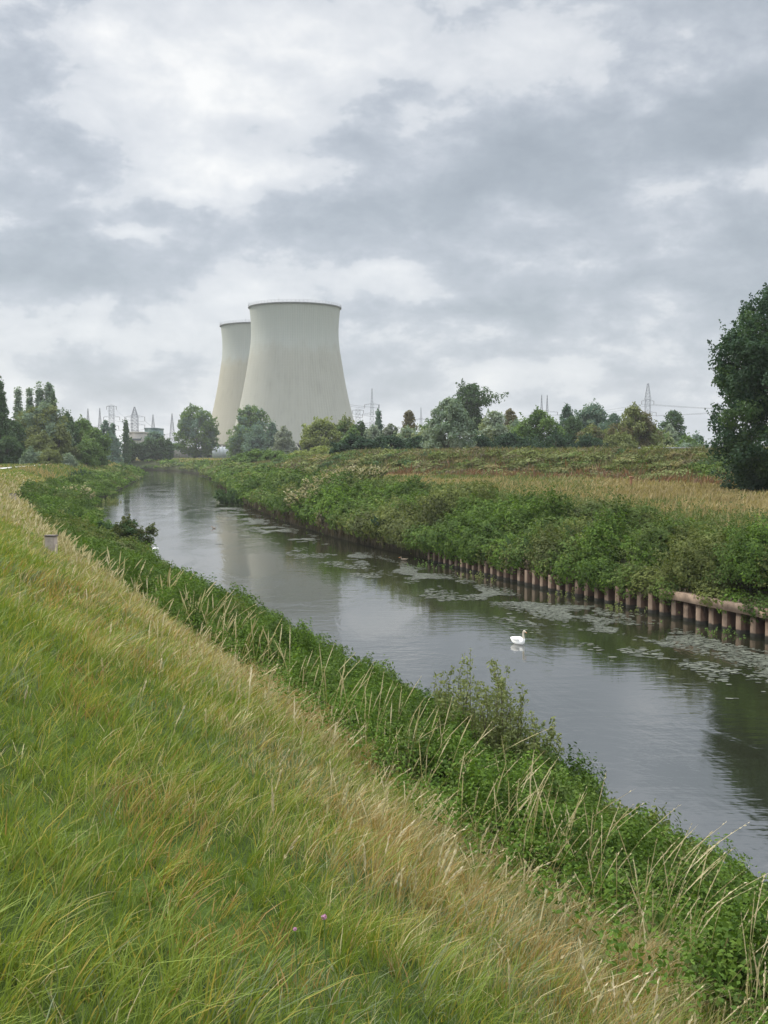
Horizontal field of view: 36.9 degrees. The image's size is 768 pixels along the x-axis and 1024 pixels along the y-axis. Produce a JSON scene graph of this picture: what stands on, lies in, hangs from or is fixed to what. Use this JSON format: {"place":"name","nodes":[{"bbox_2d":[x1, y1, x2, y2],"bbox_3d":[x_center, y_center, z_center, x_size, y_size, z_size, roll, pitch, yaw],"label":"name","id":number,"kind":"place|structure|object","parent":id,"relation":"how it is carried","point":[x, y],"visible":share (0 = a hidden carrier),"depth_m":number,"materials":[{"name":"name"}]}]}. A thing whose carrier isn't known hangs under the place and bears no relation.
{"place":"outdoors","nodes":[
{"label":"outdoors","id":0,"kind":"place"},
{"bbox_2d":[0,455,767,1023],"bbox_3d":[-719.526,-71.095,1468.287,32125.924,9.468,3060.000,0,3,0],"label":"ground","id":1,"kind":"structure","parent":0,"point":[232,853],"depth_m":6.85,"materials":[{"name":"green plant"}]},
{"bbox_2d":[0,376,17,439],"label":"poplar tree","id":2,"kind":"object","parent":1,"relation":"on","point":[5,427],"visible":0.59,"depth_m":278.22,"materials":[{"name":"green plant"}]},
{"bbox_2d":[0,432,25,463],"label":"shrub","id":3,"kind":"object","parent":1,"relation":"on","point":[11,448],"visible":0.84,"depth_m":268.22,"materials":[{"name":"green plant"}]},
{"bbox_2d":[8,419,26,455],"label":"broadleaf tree","id":4,"kind":"object","parent":1,"relation":"on","point":[16,426],"visible":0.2,"depth_m":289.13,"materials":[{"name":"green plant"}]},
{"bbox_2d":[11,386,23,420],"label":"poplar tree","id":5,"kind":"object","parent":1,"relation":"on","point":[17,407],"visible":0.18,"depth_m":378.08,"materials":[{"name":"green plant"}]},
{"bbox_2d":[24,387,33,416],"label":"poplar tree","id":6,"kind":"object","parent":1,"relation":"on","point":[29,400],"visible":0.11,"depth_m":368.10,"materials":[{"name":"green plant"}]},
{"bbox_2d":[18,446,41,463],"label":"shrub","id":7,"kind":"object","parent":1,"relation":"on","point":[29,455],"visible":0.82,"depth_m":260.58,"materials":[{"name":"green plant"}]},
{"bbox_2d":[33,381,44,406],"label":"poplar tree","id":8,"kind":"object","parent":1,"relation":"on","point":[39,394],"visible":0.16,"depth_m":368.01,"materials":[{"name":"green plant"}]},
{"bbox_2d":[22,430,61,460],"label":"broadleaf tree","id":9,"kind":"object","parent":1,"relation":"on","point":[40,441],"visible":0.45,"depth_m":283.54,"materials":[{"name":"green plant"}]},
{"bbox_2d":[16,398,75,453],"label":"willow tree","id":10,"kind":"object","parent":1,"relation":"on","point":[44,417],"visible":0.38,"depth_m":297.15,"materials":[{"name":"green plant"}]},
{"bbox_2d":[33,445,60,463],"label":"shrub","id":11,"kind":"object","parent":1,"relation":"on","point":[50,455],"visible":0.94,"depth_m":260.42,"materials":[{"name":"green plant"}]},
{"bbox_2d":[42,382,54,405],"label":"poplar tree","id":12,"kind":"object","parent":1,"relation":"on","point":[48,390],"visible":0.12,"depth_m":367.65,"materials":[{"name":"green plant"}]},
{"bbox_2d":[44,535,58,553],"bbox_3d":[-10.761,1.246,37.212,0.390,1.010,0.290,1,3,14],"label":"marker stone","id":13,"kind":"object","parent":1,"relation":"on","point":[50,542],"visible":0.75,"depth_m":37.08,"materials":[{"name":"stone"}]},
{"bbox_2d":[49,422,80,462],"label":"broadleaf tree","id":14,"kind":"object","parent":1,"relation":"on","point":[65,443],"visible":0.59,"depth_m":294.71,"materials":[{"name":"green plant"}]},
{"bbox_2d":[58,410,81,450],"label":"broadleaf tree","id":15,"kind":"object","parent":1,"relation":"on","point":[73,428],"visible":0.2,"depth_m":310.43,"materials":[{"name":"green plant"}]},
{"bbox_2d":[61,453,78,466],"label":"shrub","id":16,"kind":"object","parent":1,"relation":"on","point":[69,459],"visible":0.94,"depth_m":261.18,"materials":[{"name":"green plant"}]},
{"bbox_2d":[56,484,95,500],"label":"flowering shrub","id":17,"kind":"object","parent":1,"relation":"on","point":[92,495],"visible":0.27,"depth_m":154.84,"materials":[{"name":"green plant"}]},
{"bbox_2d":[74,414,92,443],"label":"broadleaf tree","id":18,"kind":"object","parent":1,"relation":"on","point":[84,424],"visible":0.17,"depth_m":327.68,"materials":[{"name":"green plant"}]},
{"bbox_2d":[73,438,103,465],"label":"broadleaf tree","id":19,"kind":"object","parent":1,"relation":"on","point":[90,452],"visible":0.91,"depth_m":298.22,"materials":[{"name":"green plant"}]},
{"bbox_2d":[81,427,112,465],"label":"broadleaf tree","id":20,"kind":"object","parent":1,"relation":"on","point":[93,433],"visible":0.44,"depth_m":320.49,"materials":[{"name":"green plant"}]},
{"bbox_2d":[95,520,114,530],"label":"willow shrub","id":21,"kind":"object","parent":1,"relation":"on","point":[101,523],"visible":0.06,"depth_m":83.71,"materials":[{"name":"green plant"}]},
{"bbox_2d":[99,420,112,457],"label":"broadleaf tree","id":22,"kind":"object","parent":1,"relation":"on","point":[104,427],"visible":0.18,"depth_m":517.72,"materials":[{"name":"green plant"}]},
{"bbox_2d":[106,433,123,463],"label":"broadleaf tree","id":23,"kind":"object","parent":1,"relation":"on","point":[116,445],"visible":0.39,"depth_m":497.87,"materials":[{"name":"green plant"}]},
{"bbox_2d":[0,458,230,479],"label":"grass","id":24,"kind":"structure","parent":1,"relation":"on","point":[56,469],"depth_m":233.33,"materials":[{"name":"green plant"}]},
{"bbox_2d":[119,418,132,464],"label":"poplar tree","id":25,"kind":"object","parent":1,"relation":"on","point":[126,452],"visible":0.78,"depth_m":518.10,"materials":[{"name":"green plant"}]},
{"bbox_2d":[129,437,137,460],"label":"broadleaf tree","id":26,"kind":"object","parent":1,"relation":"on","point":[134,447],"visible":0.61,"depth_m":537.49,"materials":[{"name":"green plant"}]},
{"bbox_2d":[109,513,158,547],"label":"willow shrub","id":27,"kind":"object","parent":1,"relation":"on","point":[127,527],"visible":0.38,"depth_m":79.97,"materials":[{"name":"green plant"}]},
{"bbox_2d":[124,407,144,431],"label":"electricity pylon","id":28,"kind":"object","parent":1,"relation":"on","point":[134,414],"visible":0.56,"depth_m":757.77,"materials":[{"name":"metal"}]},
{"bbox_2d":[129,432,148,443],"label":"industrial building","id":29,"kind":"structure","parent":1,"relation":"on","point":[136,436],"depth_m":718.52,"materials":[{"name":"concrete"}]},
{"bbox_2d":[135,438,149,460],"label":"broadleaf tree","id":30,"kind":"object","parent":1,"relation":"on","point":[142,446],"visible":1,"depth_m":537.51,"materials":[{"name":"green plant"}]},
{"bbox_2d":[141,437,158,459],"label":"broadleaf tree","id":31,"kind":"object","parent":1,"relation":"on","point":[150,450],"visible":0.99,"depth_m":537.71,"materials":[{"name":"green plant"}]},
{"bbox_2d":[144,430,162,442],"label":"broadleaf tree","id":32,"kind":"object","parent":1,"relation":"on","point":[151,435],"visible":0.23,"depth_m":597.09,"materials":[{"name":"green plant"}]},
{"bbox_2d":[144,428,163,435],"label":"industrial building","id":33,"kind":"structure","parent":1,"relation":"on","point":[161,430],"depth_m":778.23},
{"bbox_2d":[153,434,170,459],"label":"broadleaf tree","id":34,"kind":"object","parent":1,"relation":"on","point":[161,449],"visible":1,"depth_m":537.05,"materials":[{"name":"green plant"}]},
{"bbox_2d":[162,438,177,459],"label":"broadleaf tree","id":35,"kind":"object","parent":1,"relation":"on","point":[171,446],"visible":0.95,"depth_m":537.84,"materials":[{"name":"green plant"}]},
{"bbox_2d":[172,403,220,457],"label":"broadleaf tree","id":36,"kind":"object","parent":1,"relation":"on","point":[202,421],"visible":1,"depth_m":594.88,"materials":[{"name":"green plant"}]},
{"bbox_2d":[212,447,238,457],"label":"hoarding","id":37,"kind":"object","parent":1,"relation":"on","point":[221,452],"visible":0.25,"depth_m":639.17,"materials":[{"name":"white paint"}]},
{"bbox_2d":[213,488,243,502],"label":"bank bush","id":38,"kind":"object","parent":1,"relation":"on","point":[228,498],"visible":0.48,"depth_m":182.79,"materials":[{"name":"green plant"}]},
{"bbox_2d":[211,318,250,446],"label":"cooling tower","id":39,"kind":"structure","parent":1,"relation":"on","point":[236,340],"depth_m":884.69,"materials":[{"name":"concrete"}]},
{"bbox_2d":[228,450,244,461],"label":"shrub","id":40,"kind":"object","parent":1,"relation":"on","point":[237,456],"visible":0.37,"depth_m":328.77,"materials":[{"name":"green plant"}]},
{"bbox_2d":[225,404,270,457],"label":"broadleaf tree","id":41,"kind":"object","parent":1,"relation":"on","point":[243,425],"visible":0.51,"depth_m":556.35,"materials":[{"name":"green plant"}]},
{"bbox_2d":[238,448,263,462],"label":"shrub","id":42,"kind":"object","parent":1,"relation":"on","point":[252,455],"visible":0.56,"depth_m":298.89,"materials":[{"name":"green plant"}]},
{"bbox_2d":[240,423,265,453],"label":"willow tree","id":43,"kind":"object","parent":1,"relation":"on","point":[254,439],"visible":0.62,"depth_m":535.76,"materials":[{"name":"green plant"}]},
{"bbox_2d":[263,421,278,450],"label":"broadleaf tree","id":44,"kind":"object","parent":1,"relation":"on","point":[272,431],"visible":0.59,"depth_m":517.47,"materials":[{"name":"green plant"}]},
{"bbox_2d":[257,449,288,460],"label":"shrub","id":45,"kind":"object","parent":1,"relation":"on","point":[269,454],"visible":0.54,"depth_m":287.89,"materials":[{"name":"green plant"}]},
{"bbox_2d":[267,425,299,453],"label":"broadleaf tree","id":46,"kind":"object","parent":1,"relation":"on","point":[281,442],"visible":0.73,"depth_m":496.88,"materials":[{"name":"green plant"}]},
{"bbox_2d":[232,299,354,449],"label":"cooling tower","id":47,"kind":"structure","parent":1,"relation":"on","point":[294,380],"depth_m":766.17,"materials":[{"name":"concrete"}]},
{"bbox_2d":[293,927,297,1018],"bbox_3d":[-0.382,1.992,4.970,0.022,0.407,0.018,0,3,0],"label":"clover flower","id":48,"kind":"object","parent":1,"relation":"on","point":[295,928],"visible":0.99,"depth_m":4.97,"materials":[{"name":"green plant"}]},
{"bbox_2d":[282,485,330,507],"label":"flowering shrub","id":49,"kind":"object","parent":1,"relation":"on","point":[292,498],"visible":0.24,"depth_m":121.83,"materials":[{"name":"green plant"}]},
{"bbox_2d":[300,445,329,454],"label":"shrub","id":50,"kind":"object","parent":1,"relation":"on","point":[319,450],"visible":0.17,"depth_m":268.40,"materials":[{"name":"green plant"}]},
{"bbox_2d":[299,416,342,453],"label":"broadleaf tree","id":51,"kind":"object","parent":1,"relation":"on","point":[312,437],"visible":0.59,"depth_m":327.39,"materials":[{"name":"green plant"}]},
{"bbox_2d":[321,914,326,988],"bbox_3d":[-0.277,2.069,5.314,0.028,0.429,0.028,0,3,0],"label":"clover flower","id":52,"kind":"object","parent":1,"relation":"on","point":[324,915],"visible":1,"depth_m":5.31,"materials":[{"name":"green plant"}]},
{"bbox_2d":[302,473,366,490],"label":"flowering shrub","id":53,"kind":"object","parent":1,"relation":"on","point":[315,479],"visible":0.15,"depth_m":128.34,"materials":[{"name":"green plant"}]},
{"bbox_2d":[333,412,354,442],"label":"broadleaf tree","id":54,"kind":"object","parent":1,"relation":"on","point":[343,427],"visible":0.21,"depth_m":332.91,"materials":[{"name":"green plant"}]},
{"bbox_2d":[341,425,360,439],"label":"broadleaf tree","id":55,"kind":"object","parent":1,"relation":"on","point":[353,430],"visible":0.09,"depth_m":298.61,"materials":[{"name":"green plant"}]},
{"bbox_2d":[328,432,377,454],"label":"bramble bush","id":56,"kind":"object","parent":1,"relation":"on","point":[352,441],"visible":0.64,"depth_m":210.51,"materials":[{"name":"green plant"}]},
{"bbox_2d":[327,464,387,480],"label":"flowering shrub","id":57,"kind":"object","parent":1,"relation":"on","point":[371,471],"visible":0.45,"depth_m":133.56,"materials":[{"name":"green plant"}]},
{"bbox_2d":[354,420,367,435],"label":"broadleaf tree","id":58,"kind":"object","parent":1,"relation":"on","point":[361,427],"visible":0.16,"depth_m":303.61,"materials":[{"name":"green plant"}]},
{"bbox_2d":[362,424,381,446],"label":"willow tree","id":59,"kind":"object","parent":1,"relation":"on","point":[373,432],"visible":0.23,"depth_m":298.58,"materials":[{"name":"green plant"}]},
{"bbox_2d":[375,407,385,436],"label":"broadleaf tree","id":60,"kind":"object","parent":1,"relation":"on","point":[378,418],"visible":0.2,"depth_m":318.65,"materials":[{"name":"green plant"}]},
{"bbox_2d":[0,471,767,1023],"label":"seed grass","id":61,"kind":"structure","parent":1,"relation":"on","point":[10,505],"depth_m":14.69,"materials":[{"name":"plant"}]},
{"bbox_2d":[366,432,412,449],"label":"bramble bush","id":62,"kind":"object","parent":1,"relation":"on","point":[396,442],"visible":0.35,"depth_m":212.14,"materials":[{"name":"green plant"}]},
{"bbox_2d":[381,423,400,436],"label":"broadleaf tree","id":63,"kind":"object","parent":1,"relation":"on","point":[388,430],"visible":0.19,"depth_m":308.69,"materials":[{"name":"green plant"}]},
{"bbox_2d":[15,462,767,1023],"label":"nettles","id":64,"kind":"object","parent":1,"relation":"on","point":[573,784],"visible":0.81,"depth_m":18.25,"materials":[{"name":"green plant"}]},
{"bbox_2d":[388,425,417,447],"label":"willow tree","id":65,"kind":"object","parent":1,"relation":"on","point":[405,433],"visible":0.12,"depth_m":278.09,"materials":[{"name":"green plant"}]},
{"bbox_2d":[400,410,418,433],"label":"broadleaf tree","id":66,"kind":"object","parent":1,"relation":"on","point":[409,417],"visible":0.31,"depth_m":313.53,"materials":[{"name":"green plant"}]},
{"bbox_2d":[402,434,427,448],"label":"bramble bush","id":67,"kind":"object","parent":1,"relation":"on","point":[414,441],"visible":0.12,"depth_m":213.57,"materials":[{"name":"green plant"}]},
{"bbox_2d":[419,395,481,449],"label":"willow tree","id":68,"kind":"object","parent":1,"relation":"on","point":[438,426],"visible":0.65,"depth_m":208.25,"materials":[{"name":"green plant"}]},
{"bbox_2d":[140,458,767,623],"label":"bank scrub","id":69,"kind":"object","parent":1,"relation":"on","point":[475,524],"visible":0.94,"depth_m":74.60,"materials":[{"name":"green plant"}]},
{"bbox_2d":[438,378,508,436],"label":"broadleaf tree","id":70,"kind":"object","parent":1,"relation":"on","point":[473,401],"visible":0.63,"depth_m":327.12,"materials":[{"name":"green plant"}]},
{"bbox_2d":[428,647,530,762],"bbox_3d":[2.115,4.288,23.930,2.182,2.912,2.186,-2,3,-28],"label":"willow shrub","id":71,"kind":"object","parent":1,"relation":"on","point":[502,715],"visible":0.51,"depth_m":23.67,"materials":[{"name":"green plant"}]},
{"bbox_2d":[466,431,496,448],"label":"bramble bush","id":72,"kind":"object","parent":1,"relation":"on","point":[482,440],"visible":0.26,"depth_m":215.63,"materials":[{"name":"green plant"}]},
{"bbox_2d":[473,409,517,448],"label":"willow tree","id":73,"kind":"object","parent":1,"relation":"on","point":[493,424],"visible":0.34,"depth_m":258.07,"materials":[{"name":"green plant"}]},
{"bbox_2d":[244,444,767,483],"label":"embankment weeds","id":74,"kind":"object","parent":1,"relation":"on","point":[698,466],"visible":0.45,"depth_m":147.15,"materials":[{"name":"green plant"}]},
{"bbox_2d":[246,444,767,533],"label":"meadow grass","id":75,"kind":"structure","parent":1,"relation":"on","point":[681,488],"depth_m":113.98,"materials":[{"name":"green plant"}]},
{"bbox_2d":[503,408,517,432],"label":"broadleaf tree","id":76,"kind":"object","parent":1,"relation":"on","point":[509,412],"visible":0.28,"depth_m":318.20,"materials":[{"name":"green plant"}]},
{"bbox_2d":[491,431,540,448],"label":"bramble bush","id":77,"kind":"object","parent":1,"relation":"on","point":[514,439],"visible":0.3,"depth_m":216.86,"materials":[{"name":"green plant"}]},
{"bbox_2d":[479,710,564,768],"bbox_3d":[2.742,4.899,23.014,1.754,1.870,1.707,0,3,0],"label":"willow shrub","id":78,"kind":"object","parent":1,"relation":"on","point":[533,744],"visible":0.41,"depth_m":22.93,"materials":[{"name":"green plant"}]},
{"bbox_2d":[499,529,560,553],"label":"bank bush","id":79,"kind":"object","parent":1,"relation":"on","point":[509,543],"visible":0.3,"depth_m":71.22,"materials":[{"name":"green plant"}]},
{"bbox_2d":[507,405,566,448],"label":"broadleaf tree","id":80,"kind":"object","parent":1,"relation":"on","point":[539,424],"visible":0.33,"depth_m":222.90,"materials":[{"name":"green plant"}]},
{"bbox_2d":[526,427,579,449],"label":"bramble bush","id":81,"kind":"object","parent":1,"relation":"on","point":[565,442],"visible":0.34,"depth_m":218.54,"materials":[{"name":"green plant"}]},
{"bbox_2d":[556,402,577,441],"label":"broadleaf tree","id":82,"kind":"object","parent":1,"relation":"on","point":[566,411],"visible":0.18,"depth_m":298.70,"materials":[{"name":"green plant"}]},
{"bbox_2d":[559,416,586,442],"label":"broadleaf tree","id":83,"kind":"object","parent":1,"relation":"on","point":[573,426],"visible":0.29,"depth_m":283.17,"materials":[{"name":"green plant"}]},
{"bbox_2d":[572,431,608,448],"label":"bramble bush","id":84,"kind":"object","parent":1,"relation":"on","point":[588,441],"visible":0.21,"depth_m":219.59,"materials":[{"name":"green plant"}]},
{"bbox_2d":[574,398,608,429],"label":"willow tree","id":85,"kind":"object","parent":1,"relation":"on","point":[594,413],"visible":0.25,"depth_m":307.36,"materials":[{"name":"green plant"}]},
{"bbox_2d":[575,422,607,442],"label":"broadleaf tree","id":86,"kind":"object","parent":1,"relation":"on","point":[596,432],"visible":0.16,"depth_m":233.64,"materials":[{"name":"green plant"}]},
{"bbox_2d":[428,550,767,639],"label":"sheet pile wall","id":87,"kind":"structure","parent":1,"relation":"on","point":[689,607],"depth_m":57.17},
{"bbox_2d":[564,520,631,542],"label":"bank bush","id":88,"kind":"object","parent":1,"relation":"on","point":[568,531],"visible":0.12,"depth_m":68.38,"materials":[{"name":"green plant"}]},
{"bbox_2d":[597,413,622,433],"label":"broadleaf tree","id":89,"kind":"object","parent":1,"relation":"on","point":[613,417],"visible":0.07,"depth_m":298.67,"materials":[{"name":"green plant"}]},
{"bbox_2d":[598,601,647,611],"bbox_3d":[12.360,5.382,58.833,2.609,1.851,2.933,1,3,25],"label":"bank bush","id":90,"kind":"object","parent":1,"relation":"on","point":[617,607],"visible":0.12,"depth_m":58.58,"materials":[{"name":"green plant"}]},
{"bbox_2d":[602,429,646,449],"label":"bramble bush","id":91,"kind":"object","parent":1,"relation":"on","point":[624,438],"visible":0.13,"depth_m":221.39,"materials":[{"name":"green plant"}]},
{"bbox_2d":[603,401,665,447],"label":"broadleaf tree","id":92,"kind":"object","parent":1,"relation":"on","point":[638,425],"visible":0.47,"depth_m":238.12,"materials":[{"name":"green plant"}]},
{"bbox_2d":[641,383,655,415],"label":"electricity pylon","id":93,"kind":"object","parent":1,"relation":"on","point":[649,395],"visible":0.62,"depth_m":896.50,"materials":[{"name":"metal"}]},
{"bbox_2d":[653,431,679,446],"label":"shrub","id":94,"kind":"object","parent":1,"relation":"on","point":[667,440],"visible":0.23,"depth_m":260.59,"materials":[{"name":"green plant"}]},
{"bbox_2d":[657,410,686,440],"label":"broadleaf tree","id":95,"kind":"object","parent":1,"relation":"on","point":[673,417],"visible":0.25,"depth_m":298.35,"materials":[{"name":"green plant"}]},
{"bbox_2d":[663,424,680,444],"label":"willow tree","id":96,"kind":"object","parent":1,"relation":"on","point":[671,429],"visible":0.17,"depth_m":283.34,"materials":[{"name":"green plant"}]},
{"bbox_2d":[677,432,703,446],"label":"shrub","id":97,"kind":"object","parent":1,"relation":"on","point":[689,439],"visible":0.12,"depth_m":264.69,"materials":[{"name":"green plant"}]},
{"bbox_2d":[697,625,745,638],"bbox_3d":[15.135,5.918,50.730,3.026,1.728,2.955,0,3,0],"label":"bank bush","id":98,"kind":"object","parent":1,"relation":"on","point":[724,632],"visible":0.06,"depth_m":50.30,"materials":[{"name":"green plant"}]},
{"bbox_2d":[695,282,767,490],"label":"broadleaf tree","id":99,"kind":"object","parent":1,"relation":"on","point":[745,383],"visible":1,"depth_m":89.80,"materials":[{"name":"green plant"}]},
{"bbox_2d":[0,0,767,451],"label":"sky","id":100,"kind":"structure","parent":0,"point":[565,201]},
{"bbox_2d":[94,470,767,881],"bbox_3d":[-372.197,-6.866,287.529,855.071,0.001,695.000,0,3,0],"label":"river","id":101,"kind":"structure","parent":0,"point":[690,744],"depth_m":46.76,"materials":[{"name":"liquid"}]},
{"bbox_2d":[151,483,767,698],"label":"floating weed","id":102,"kind":"object","parent":101,"relation":"on","point":[558,608],"visible":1,"depth_m":55.70,"materials":[{"name":"green plant"}]},
{"bbox_2d":[510,630,525,644],"bbox_3d":[5.626,5.234,48.091,0.328,0.654,0.932,-3,4,-42],"label":"swan","id":103,"kind":"object","parent":101,"relation":"on","point":[519,640],"visible":1,"depth_m":47.96,"materials":[{"name":"white"}]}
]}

